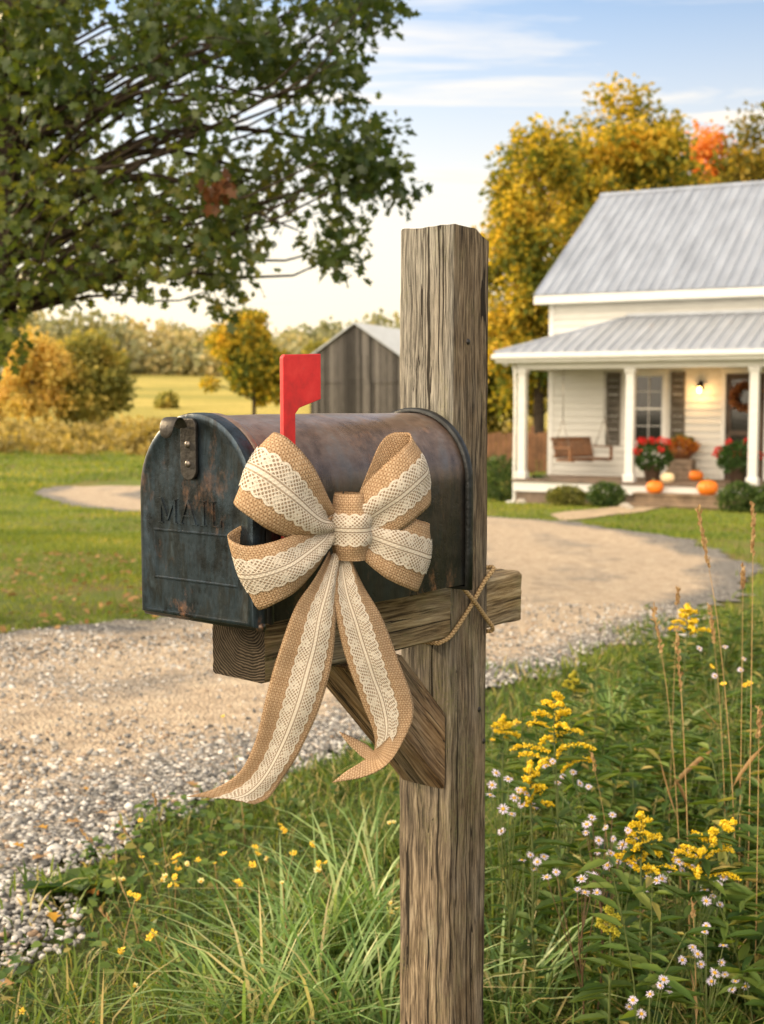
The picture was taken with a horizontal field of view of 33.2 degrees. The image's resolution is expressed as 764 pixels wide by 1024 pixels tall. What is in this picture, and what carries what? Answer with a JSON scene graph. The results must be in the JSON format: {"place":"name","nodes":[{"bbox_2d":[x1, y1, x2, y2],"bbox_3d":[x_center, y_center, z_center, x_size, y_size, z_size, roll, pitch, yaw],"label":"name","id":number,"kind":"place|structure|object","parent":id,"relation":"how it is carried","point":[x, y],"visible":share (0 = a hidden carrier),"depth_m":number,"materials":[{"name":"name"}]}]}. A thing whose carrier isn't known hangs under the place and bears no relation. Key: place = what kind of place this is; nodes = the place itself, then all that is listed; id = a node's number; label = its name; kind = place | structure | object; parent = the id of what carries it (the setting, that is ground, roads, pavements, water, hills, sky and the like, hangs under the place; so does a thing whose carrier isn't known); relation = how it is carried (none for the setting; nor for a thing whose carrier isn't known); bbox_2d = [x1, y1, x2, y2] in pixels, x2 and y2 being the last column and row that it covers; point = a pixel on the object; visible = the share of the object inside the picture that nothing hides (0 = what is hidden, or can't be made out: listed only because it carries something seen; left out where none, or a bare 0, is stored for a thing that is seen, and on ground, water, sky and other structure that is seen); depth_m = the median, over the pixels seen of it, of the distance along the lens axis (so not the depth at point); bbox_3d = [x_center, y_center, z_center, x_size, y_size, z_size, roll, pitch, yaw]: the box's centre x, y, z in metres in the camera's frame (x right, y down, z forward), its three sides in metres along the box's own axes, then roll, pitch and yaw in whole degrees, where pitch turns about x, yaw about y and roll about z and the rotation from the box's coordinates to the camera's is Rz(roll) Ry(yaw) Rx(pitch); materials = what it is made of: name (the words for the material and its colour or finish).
{"place":"outdoors","nodes":[
{"label":"outdoors","id":0,"kind":"place"},
{"bbox_2d":[0,603,717,981],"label":"gravel","id":1,"kind":"structure","parent":0,"point":[54,849],"depth_m":5.04,"materials":[{"name":"grey gravel"}]},
{"bbox_2d":[0,604,763,1023],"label":"verge grass","id":2,"kind":"structure","parent":0,"point":[316,792],"depth_m":3.47,"materials":[{"name":"green plant"}]},
{"bbox_2d":[0,372,763,1023],"bbox_3d":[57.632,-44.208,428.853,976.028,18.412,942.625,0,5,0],"label":"ground","id":3,"kind":"structure","parent":0,"point":[192,398],"depth_m":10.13,"materials":[{"name":"green plant"}]},
{"bbox_2d":[0,324,83,425],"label":"tree","id":4,"kind":"object","parent":3,"relation":"on","point":[44,373],"visible":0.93,"depth_m":69.06,"materials":[{"name":"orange plant"}]},
{"bbox_2d":[0,550,157,632],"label":"leaf litter","id":5,"kind":"object","parent":3,"relation":"on","point":[44,614],"visible":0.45,"depth_m":10.81,"materials":[{"name":"brown plant"}]},
{"bbox_2d":[48,326,140,427],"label":"tree","id":6,"kind":"object","parent":3,"relation":"on","point":[103,390],"visible":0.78,"depth_m":70.74,"materials":[{"name":"green plant"}]},
{"bbox_2d":[110,890,140,959],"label":"yellow wildflower","id":7,"kind":"object","parent":3,"relation":"on","point":[136,897],"visible":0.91,"depth_m":3.10,"materials":[{"name":"plant"}]},
{"bbox_2d":[111,877,140,958],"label":"yellow wildflower","id":8,"kind":"object","parent":3,"relation":"on","point":[123,879],"visible":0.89,"depth_m":3.19,"materials":[{"name":"plant"}]},
{"bbox_2d":[114,947,140,1010],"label":"yellow wildflower","id":9,"kind":"object","parent":3,"relation":"on","point":[121,949],"visible":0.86,"depth_m":2.85,"materials":[{"name":"green plant"}]},
{"bbox_2d":[118,425,159,455],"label":"field bush","id":10,"kind":"object","parent":3,"relation":"on","point":[139,442],"visible":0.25,"depth_m":49.70,"materials":[{"name":"yellow plant"}]},
{"bbox_2d":[137,818,170,876],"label":"yellow wildflower","id":11,"kind":"object","parent":3,"relation":"on","point":[140,819],"visible":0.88,"depth_m":3.71,"materials":[{"name":"green plant"}]},
{"bbox_2d":[146,873,167,957],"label":"yellow wildflower","id":12,"kind":"object","parent":3,"relation":"on","point":[156,903],"visible":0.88,"depth_m":3.20,"materials":[{"name":"green plant"}]},
{"bbox_2d":[145,929,180,1003],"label":"yellow wildflower","id":13,"kind":"object","parent":3,"relation":"on","point":[149,936],"visible":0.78,"depth_m":2.91,"materials":[{"name":"plant"}]},
{"bbox_2d":[153,390,179,408],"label":"bush","id":14,"kind":"object","parent":3,"relation":"on","point":[168,400],"visible":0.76,"depth_m":94.18,"materials":[{"name":"yellow plant"}]},
{"bbox_2d":[161,852,183,926],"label":"yellow wildflower","id":15,"kind":"object","parent":3,"relation":"on","point":[177,855],"visible":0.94,"depth_m":3.39,"materials":[{"name":"green plant"}]},
{"bbox_2d":[167,860,186,923],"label":"yellow wildflower","id":16,"kind":"object","parent":3,"relation":"on","point":[177,872],"visible":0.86,"depth_m":3.41,"materials":[{"name":"plant"}]},
{"bbox_2d":[167,873,208,935],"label":"yellow wildflower","id":17,"kind":"object","parent":3,"relation":"on","point":[174,876],"visible":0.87,"depth_m":3.20,"materials":[{"name":"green plant"}]},
{"bbox_2d":[181,857,200,928],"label":"yellow wildflower","id":18,"kind":"object","parent":3,"relation":"on","point":[191,877],"visible":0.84,"depth_m":3.39,"materials":[{"name":"green plant"}]},
{"bbox_2d":[183,861,202,946],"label":"yellow wildflower","id":19,"kind":"object","parent":3,"relation":"on","point":[192,883],"visible":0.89,"depth_m":3.28,"materials":[{"name":"green plant"}]},
{"bbox_2d":[197,878,230,947],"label":"yellow wildflower","id":20,"kind":"object","parent":3,"relation":"on","point":[214,910],"visible":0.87,"depth_m":3.20,"materials":[{"name":"green plant"}]},
{"bbox_2d":[0,0,432,380],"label":"oak tree","id":21,"kind":"object","parent":3,"relation":"on","point":[40,213],"visible":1,"depth_m":8.45,"materials":[{"name":"green plant"}]},
{"bbox_2d":[226,878,250,943],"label":"yellow wildflower","id":22,"kind":"object","parent":3,"relation":"on","point":[241,930],"visible":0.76,"depth_m":3.20,"materials":[{"name":"plant"}]},
{"bbox_2d":[231,861,256,922],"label":"yellow wildflower","id":23,"kind":"object","parent":3,"relation":"on","point":[251,866],"visible":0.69,"depth_m":3.29,"materials":[{"name":"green plant"}]},
{"bbox_2d":[198,306,290,413],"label":"tree","id":24,"kind":"object","parent":3,"relation":"on","point":[249,353],"visible":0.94,"depth_m":72.22,"materials":[{"name":"yellow plant"}]},
{"bbox_2d":[0,413,547,454],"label":"scrub","id":25,"kind":"object","parent":3,"relation":"on","point":[45,437],"visible":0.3,"depth_m":53.31,"materials":[{"name":"yellow plant"}]},
{"bbox_2d":[5,300,545,376],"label":"wood","id":26,"kind":"object","parent":3,"relation":"on","point":[176,350],"visible":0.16,"depth_m":274.60,"materials":[{"name":"green plant"}]},
{"bbox_2d":[301,338,330,353],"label":"tree","id":27,"kind":"object","parent":3,"relation":"on","point":[309,348],"visible":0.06,"depth_m":103.82,"materials":[{"name":"yellow plant"}]},
{"bbox_2d":[0,767,652,1023],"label":"grass","id":28,"kind":"structure","parent":3,"relation":"on","point":[148,847],"depth_m":3.51,"materials":[{"name":"green plant"}]},
{"bbox_2d":[310,321,400,413],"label":"barn","id":29,"kind":"structure","parent":3,"relation":"on","point":[360,367],"depth_m":81.46,"materials":[{"name":"wood"}]},
{"bbox_2d":[335,383,373,412],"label":"door","id":30,"kind":"structure","parent":29,"relation":"in","point":[349,398],"depth_m":81.62,"materials":[{"name":"grey wood"}]},
{"bbox_2d":[347,355,365,379],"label":"loft door","id":31,"kind":"structure","parent":29,"relation":"in","point":[356,364],"depth_m":81.42,"materials":[{"name":"grey wood"}]},
{"bbox_2d":[212,224,521,1023],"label":"mailbox post","id":32,"kind":"object","parent":3,"relation":"on","point":[437,762],"visible":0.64,"depth_m":2.20,"materials":[{"name":"brown wood"}]},
{"bbox_2d":[140,354,472,631],"bbox_3d":[-0.109,-0.046,1.953,0.246,0.376,0.540,4,6,39],"label":"mailbox","id":33,"kind":"object","parent":32,"relation":"on","point":[193,516],"visible":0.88,"depth_m":1.81,"materials":[{"name":"metal"}]},
{"bbox_2d":[140,413,264,627],"bbox_3d":[-0.265,0.007,1.771,0.229,0.288,0.056,4,6,39],"label":"door","id":34,"kind":"structure","parent":33,"relation":"in","point":[193,468],"depth_m":1.77,"materials":[{"name":"metal"}]},
{"bbox_2d":[187,432,431,804],"bbox_3d":[-0.090,0.143,1.756,0.360,0.507,0.103,-2,5,-24],"label":"ribbon bow","id":35,"kind":"object","parent":33,"relation":"attached to","point":[375,524],"visible":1,"depth_m":1.74,"materials":[{"name":"beige fabric"}]},
{"bbox_2d":[424,565,494,644],"bbox_3d":[0.101,0.159,2.237,0.146,0.128,0.170,4,6,39],"label":"twine","id":36,"kind":"object","parent":32,"relation":"attached to","point":[473,602],"visible":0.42,"depth_m":2.20,"materials":[{"name":"fabric"}]},
{"bbox_2d":[0,485,763,949],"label":"gravel drive","id":37,"kind":"structure","parent":3,"relation":"on","point":[564,563],"depth_m":7.35,"materials":[{"name":"beige gravel"}]},
{"bbox_2d":[21,865,125,905],"bbox_3d":[-0.856,1.050,3.640,0.270,0.059,0.279,0,5,0],"label":"dock weed","id":38,"kind":"object","parent":37,"relation":"on","point":[40,887],"visible":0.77,"depth_m":3.60,"materials":[{"name":"green plant"}]},
{"bbox_2d":[0,613,690,947],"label":"grass tufts","id":39,"kind":"object","parent":37,"relation":"on","point":[44,879],"visible":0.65,"depth_m":4.22,"materials":[{"name":"green plant"}]},
{"bbox_2d":[0,489,763,697],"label":"edge grass","id":40,"kind":"structure","parent":37,"relation":"on","point":[662,532],"depth_m":9.65,"materials":[{"name":"green plant"}]},
{"bbox_2d":[49,661,763,1023],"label":"tussock grass","id":41,"kind":"structure","parent":3,"relation":"on","point":[287,983],"depth_m":2.90,"materials":[{"name":"green plant"}]},
{"bbox_2d":[485,738,494,909],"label":"yellow wildflower","id":42,"kind":"object","parent":3,"relation":"on","point":[491,841],"visible":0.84,"depth_m":3.46,"materials":[{"name":"green plant"}]},
{"bbox_2d":[487,453,516,501],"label":"shrub","id":43,"kind":"object","parent":3,"relation":"on","point":[498,494],"visible":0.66,"depth_m":27.39,"materials":[{"name":"green plant"}]},
{"bbox_2d":[485,714,526,882],"bbox_3d":[0.332,0.837,3.570,0.163,0.549,0.166,1,5,14],"label":"goldenrod","id":44,"kind":"object","parent":3,"relation":"on","point":[505,729],"visible":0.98,"depth_m":3.56,"materials":[{"name":"green plant"}]},
{"bbox_2d":[485,769,538,1023],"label":"aster","id":45,"kind":"object","parent":3,"relation":"on","point":[512,917],"visible":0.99,"depth_m":2.80,"materials":[{"name":"green plant"}]},
{"bbox_2d":[487,348,545,438],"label":"understory tree","id":46,"kind":"object","parent":3,"relation":"on","point":[493,426],"visible":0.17,"depth_m":48.71,"materials":[{"name":"yellow plant"}]},
{"bbox_2d":[487,426,547,474],"bbox_3d":[6.042,-1.738,37.527,6.595,1.550,0.145,1,5,8],"label":"board fence","id":47,"kind":"object","parent":3,"relation":"on","point":[499,443],"visible":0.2,"depth_m":37.72,"materials":[{"name":"brown wood"}]},
{"bbox_2d":[471,112,593,459],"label":"maple tree","id":48,"kind":"object","parent":3,"relation":"on","point":[522,235],"visible":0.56,"depth_m":44.59,"materials":[{"name":"yellow plant"}]},
{"bbox_2d":[511,852,553,1023],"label":"aster","id":49,"kind":"object","parent":3,"relation":"on","point":[533,922],"visible":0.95,"depth_m":2.80,"materials":[{"name":"green plant"}]},
{"bbox_2d":[496,759,575,1023],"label":"goldenrod","id":50,"kind":"object","parent":3,"relation":"on","point":[530,787],"visible":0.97,"depth_m":2.81,"materials":[{"name":"green plant"}]},
{"bbox_2d":[510,691,596,973],"bbox_3d":[0.402,0.782,3.009,0.208,0.730,0.215,0,5,0],"label":"goldenrod","id":51,"kind":"object","parent":3,"relation":"on","point":[557,723],"visible":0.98,"depth_m":3.00,"materials":[{"name":"yellow plant"}]},
{"bbox_2d":[544,485,587,506],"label":"shrub","id":52,"kind":"object","parent":3,"relation":"on","point":[557,495],"visible":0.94,"depth_m":25.53,"materials":[{"name":"green plant"}]},
{"bbox_2d":[542,758,591,971],"bbox_3d":[0.429,0.848,3.004,0.115,0.602,0.190,0,5,0],"label":"aster","id":53,"kind":"object","parent":3,"relation":"on","point":[589,787],"visible":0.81,"depth_m":3.03,"materials":[{"name":"green plant"}]},
{"bbox_2d":[546,671,592,768],"bbox_3d":[0.659,0.798,4.487,0.193,0.493,0.183,2,5,22],"label":"goldenrod","id":54,"kind":"object","parent":3,"relation":"on","point":[576,687],"visible":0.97,"depth_m":4.46,"materials":[{"name":"green plant"}]},
{"bbox_2d":[543,868,600,1023],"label":"aster","id":55,"kind":"object","parent":3,"relation":"on","point":[580,974],"visible":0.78,"depth_m":2.69,"materials":[{"name":"green plant"}]},
{"bbox_2d":[567,902,644,1023],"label":"goldenrod","id":56,"kind":"object","parent":3,"relation":"on","point":[591,991],"visible":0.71,"depth_m":2.57,"materials":[{"name":"green plant"}]},
{"bbox_2d":[585,480,628,506],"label":"shrub","id":57,"kind":"object","parent":3,"relation":"on","point":[615,498],"visible":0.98,"depth_m":25.15,"materials":[{"name":"green plant"}]},
{"bbox_2d":[582,812,637,1023],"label":"aster","id":58,"kind":"object","parent":3,"relation":"on","point":[601,904],"visible":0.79,"depth_m":2.75,"materials":[{"name":"green plant"}]},
{"bbox_2d":[589,751,644,990],"bbox_3d":[0.532,0.845,2.877,0.147,0.625,0.014,0,5,5],"label":"dry grass stalk","id":59,"kind":"object","parent":3,"relation":"on","point":[593,759],"visible":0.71,"depth_m":2.87,"materials":[{"name":"plant"}]},
{"bbox_2d":[596,847,638,1020],"bbox_3d":[0.512,0.943,2.800,0.105,0.439,0.092,-2,6,-26],"label":"aster","id":60,"kind":"object","parent":3,"relation":"on","point":[622,971],"visible":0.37,"depth_m":2.79,"materials":[{"name":"green plant"}]},
{"bbox_2d":[491,180,763,510],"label":"farmhouse","id":61,"kind":"object","parent":3,"relation":"on","point":[654,301],"visible":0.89,"depth_m":27.16,"materials":[{"name":"white wood"}]},
{"bbox_2d":[550,370,612,461],"bbox_3d":[4.259,-2.054,27.346,1.280,1.929,0.670,-4,6,-36],"label":"porch swing","id":62,"kind":"object","parent":61,"relation":"hanging from","point":[582,449],"visible":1,"depth_m":27.52,"materials":[{"name":"brown wood"}]},
{"bbox_2d":[635,369,668,444],"bbox_3d":[5.725,-2.236,27.486,0.899,1.660,0.421,1,5,13],"label":"window","id":63,"kind":"structure","parent":61,"relation":"in","point":[651,384],"depth_m":27.44,"materials":[{"name":"grey glass"}]},
{"bbox_2d":[632,436,674,481],"bbox_3d":[5.504,-1.081,25.964,0.951,0.932,0.968,0,5,0],"label":"flowerpot","id":64,"kind":"object","parent":61,"relation":"on","point":[650,469],"visible":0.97,"depth_m":25.81,"materials":[{"name":"green plant"}]},
{"bbox_2d":[646,478,663,493],"bbox_3d":[5.390,-0.518,25.280,0.347,0.304,0.347,1,5,12],"label":"pumpkin","id":65,"kind":"object","parent":61,"relation":"on","point":[654,487],"visible":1,"depth_m":25.16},
{"bbox_2d":[660,470,674,482],"bbox_3d":[5.732,-0.710,25.695,0.284,0.253,0.284,0,5,3],"label":"pumpkin","id":66,"kind":"object","parent":61,"relation":"on","point":[667,477],"visible":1,"depth_m":25.60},
{"bbox_2d":[667,459,695,479],"bbox_3d":[6.280,-0.903,26.841,0.524,0.428,0.410,3,6,28],"label":"crate","id":67,"kind":"object","parent":61,"relation":"on","point":[680,469],"visible":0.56,"depth_m":26.66,"materials":[{"name":"brown wood"}]},
{"bbox_2d":[666,433,700,458],"bbox_3d":[6.282,-1.388,26.787,0.773,0.567,0.645,3,6,28],"label":"flower basket","id":68,"kind":"object","parent":67,"relation":"on","point":[692,446],"visible":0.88,"depth_m":26.65,"materials":[{"name":"orange plant"}]},
{"bbox_2d":[689,468,702,480],"bbox_3d":[6.469,-0.771,26.353,0.295,0.262,0.295,-1,5,-11],"label":"pumpkin","id":69,"kind":"object","parent":61,"relation":"on","point":[696,475],"visible":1,"depth_m":26.26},
{"bbox_2d":[697,477,717,494],"bbox_3d":[6.309,-0.496,24.792,0.400,0.347,0.400,1,5,6],"label":"pumpkin","id":70,"kind":"object","parent":61,"relation":"on","point":[706,487],"visible":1,"depth_m":24.66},
{"bbox_2d":[711,437,763,482],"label":"flowerpot","id":71,"kind":"object","parent":61,"relation":"on","point":[736,470],"visible":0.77,"depth_m":25.12,"materials":[{"name":"green plant"}]},
{"bbox_2d":[724,373,763,479],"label":"door","id":72,"kind":"structure","parent":61,"relation":"in","point":[736,423],"depth_m":26.57,"materials":[{"name":"brown wood"}]},
{"bbox_2d":[728,381,763,412],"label":"wreath","id":73,"kind":"object","parent":61,"relation":"attached to","point":[734,392],"visible":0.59,"depth_m":26.41,"materials":[{"name":"brown plant"}]},
{"bbox_2d":[539,71,720,253],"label":"maple tree","id":74,"kind":"object","parent":3,"relation":"on","point":[631,155],"visible":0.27,"depth_m":49.86,"materials":[{"name":"yellow plant"}]},
{"bbox_2d":[498,596,763,1023],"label":"weeds","id":75,"kind":"object","parent":3,"relation":"on","point":[736,893],"visible":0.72,"depth_m":3.44,"materials":[{"name":"green plant"}]},
{"bbox_2d":[598,811,680,1022],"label":"goldenrod","id":76,"kind":"object","parent":3,"relation":"on","point":[647,837],"visible":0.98,"depth_m":2.68,"materials":[{"name":"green plant"}]},
{"bbox_2d":[625,974,671,1023],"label":"aster","id":77,"kind":"object","parent":3,"relation":"on","point":[633,1001],"visible":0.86,"depth_m":2.46,"materials":[{"name":"white plant"}]},
{"bbox_2d":[649,603,680,901],"bbox_3d":[0.706,0.670,3.247,0.102,0.922,0.172,0,5,0],"label":"dry grass stalk","id":78,"kind":"object","parent":3,"relation":"on","point":[654,609],"visible":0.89,"depth_m":3.15,"materials":[{"name":"plant"}]},
{"bbox_2d":[649,138,703,187],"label":"maple tree","id":79,"kind":"object","parent":3,"relation":"on","point":[694,166],"visible":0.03,"depth_m":54.21,"materials":[{"name":"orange plant"}]},
{"bbox_2d":[648,603,710,817],"bbox_3d":[0.929,0.677,3.966,0.154,0.796,0.198,-4,6,-37],"label":"goldenrod","id":80,"kind":"object","parent":3,"relation":"on","point":[691,621],"visible":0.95,"depth_m":3.95,"materials":[{"name":"green plant"}]},
{"bbox_2d":[673,626,689,946],"bbox_3d":[0.675,0.708,2.947,0.046,0.894,0.108,4,7,41],"label":"dry grass stalk","id":81,"kind":"object","parent":3,"relation":"on","point":[680,690],"visible":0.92,"depth_m":2.94,"materials":[{"name":"plant"}]},
{"bbox_2d":[664,851,700,1019],"bbox_3d":[0.663,0.952,2.817,0.103,0.424,0.131,0,5,0],"label":"aster","id":82,"kind":"object","parent":3,"relation":"on","point":[681,913],"visible":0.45,"depth_m":2.83,"materials":[{"name":"green plant"}]},
{"bbox_2d":[645,874,727,1023],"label":"aster","id":83,"kind":"object","parent":3,"relation":"on","point":[706,902],"visible":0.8,"depth_m":2.71,"materials":[{"name":"green plant"}]},
{"bbox_2d":[667,586,715,882],"bbox_3d":[0.854,0.651,3.511,0.174,0.922,0.021,-3,6,-33],"label":"dry grass stalk","id":84,"kind":"object","parent":3,"relation":"on","point":[700,758],"visible":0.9,"depth_m":3.48,"materials":[{"name":"plant"}]},
{"bbox_2d":[690,897,697,1023],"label":"dry grass stalk","id":85,"kind":"object","parent":3,"relation":"on","point":[693,911],"visible":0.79,"depth_m":2.59,"materials":[{"name":"plant"}]},
{"bbox_2d":[656,817,741,1022],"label":"goldenrod","id":86,"kind":"object","parent":3,"relation":"on","point":[688,859],"visible":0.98,"depth_m":2.74,"materials":[{"name":"yellow plant"}]},
{"bbox_2d":[678,119,737,184],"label":"red maple","id":87,"kind":"object","parent":3,"relation":"on","point":[707,145],"visible":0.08,"depth_m":58.45,"materials":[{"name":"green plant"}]},
{"bbox_2d":[702,664,715,827],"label":"yellow wildflower","id":88,"kind":"object","parent":3,"relation":"on","point":[711,666],"visible":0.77,"depth_m":3.66,"materials":[{"name":"green plant"}]},
{"bbox_2d":[696,603,726,883],"bbox_3d":[0.837,0.678,3.268,0.108,0.901,0.028,-1,5,-16],"label":"dry grass stalk","id":89,"kind":"object","parent":3,"relation":"on","point":[711,621],"visible":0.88,"depth_m":3.24,"materials":[{"name":"plant"}]},
{"bbox_2d":[678,922,749,1023],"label":"aster","id":90,"kind":"object","parent":3,"relation":"on","point":[708,981],"visible":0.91,"depth_m":2.54,"materials":[{"name":"green plant"}]},
{"bbox_2d":[715,681,726,860],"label":"yellow wildflower","id":91,"kind":"object","parent":3,"relation":"on","point":[721,772],"visible":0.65,"depth_m":3.38,"materials":[{"name":"green plant"}]},
{"bbox_2d":[697,645,745,826],"bbox_3d":[0.980,0.741,3.670,0.145,0.712,0.164,0,5,0],"label":"aster","id":92,"kind":"object","parent":3,"relation":"on","point":[713,676],"visible":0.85,"depth_m":3.67,"materials":[{"name":"green plant"}]},
{"bbox_2d":[695,505,763,882],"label":"dry grass stalk","id":93,"kind":"object","parent":3,"relation":"on","point":[704,541],"visible":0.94,"depth_m":3.04,"materials":[{"name":"plant"}]},
{"bbox_2d":[708,501,755,888],"bbox_3d":[0.824,0.559,3.042,0.130,1.174,0.022,-2,5,-19],"label":"dry grass stalk","id":94,"kind":"object","parent":3,"relation":"on","point":[753,525],"visible":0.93,"depth_m":3.03,"materials":[{"name":"plant"}]},
{"bbox_2d":[705,100,763,183],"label":"maple tree","id":95,"kind":"object","parent":3,"relation":"on","point":[746,166],"visible":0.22,"depth_m":56.48,"materials":[{"name":"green plant"}]},
{"bbox_2d":[714,480,763,512],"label":"shrub","id":96,"kind":"object","parent":3,"relation":"on","point":[730,494],"visible":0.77,"depth_m":23.33,"materials":[{"name":"green plant"}]},
{"bbox_2d":[738,562,745,883],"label":"dry grass stalk","id":97,"kind":"object","parent":3,"relation":"on","point":[743,578],"visible":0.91,"depth_m":3.14,"materials":[{"name":"plant"}]},
{"bbox_2d":[736,680,752,861],"bbox_3d":[0.953,0.777,3.384,0.044,0.684,0.058,-2,5,-18],"label":"yellow wildflower","id":98,"kind":"object","parent":3,"relation":"on","point":[744,685],"visible":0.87,"depth_m":3.37,"materials":[{"name":"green plant"}]},
{"bbox_2d":[749,482,763,513],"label":"shrub","id":99,"kind":"object","parent":3,"relation":"on","point":[760,497],"visible":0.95,"depth_m":23.06,"materials":[{"name":"green plant"}]},
{"bbox_2d":[754,705,763,1020],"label":"dry grass stalk","id":100,"kind":"object","parent":3,"relation":"on","point":[759,722],"visible":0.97,"depth_m":2.76,"materials":[{"name":"plant"}]},
{"bbox_2d":[17,0,763,345],"label":"sky","id":101,"kind":"structure","parent":0,"point":[464,72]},
{"bbox_2d":[551,506,660,519],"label":"path","id":102,"kind":"structure","parent":0,"point":[578,514],"depth_m":22.93,"materials":[{"name":"beige concrete"}]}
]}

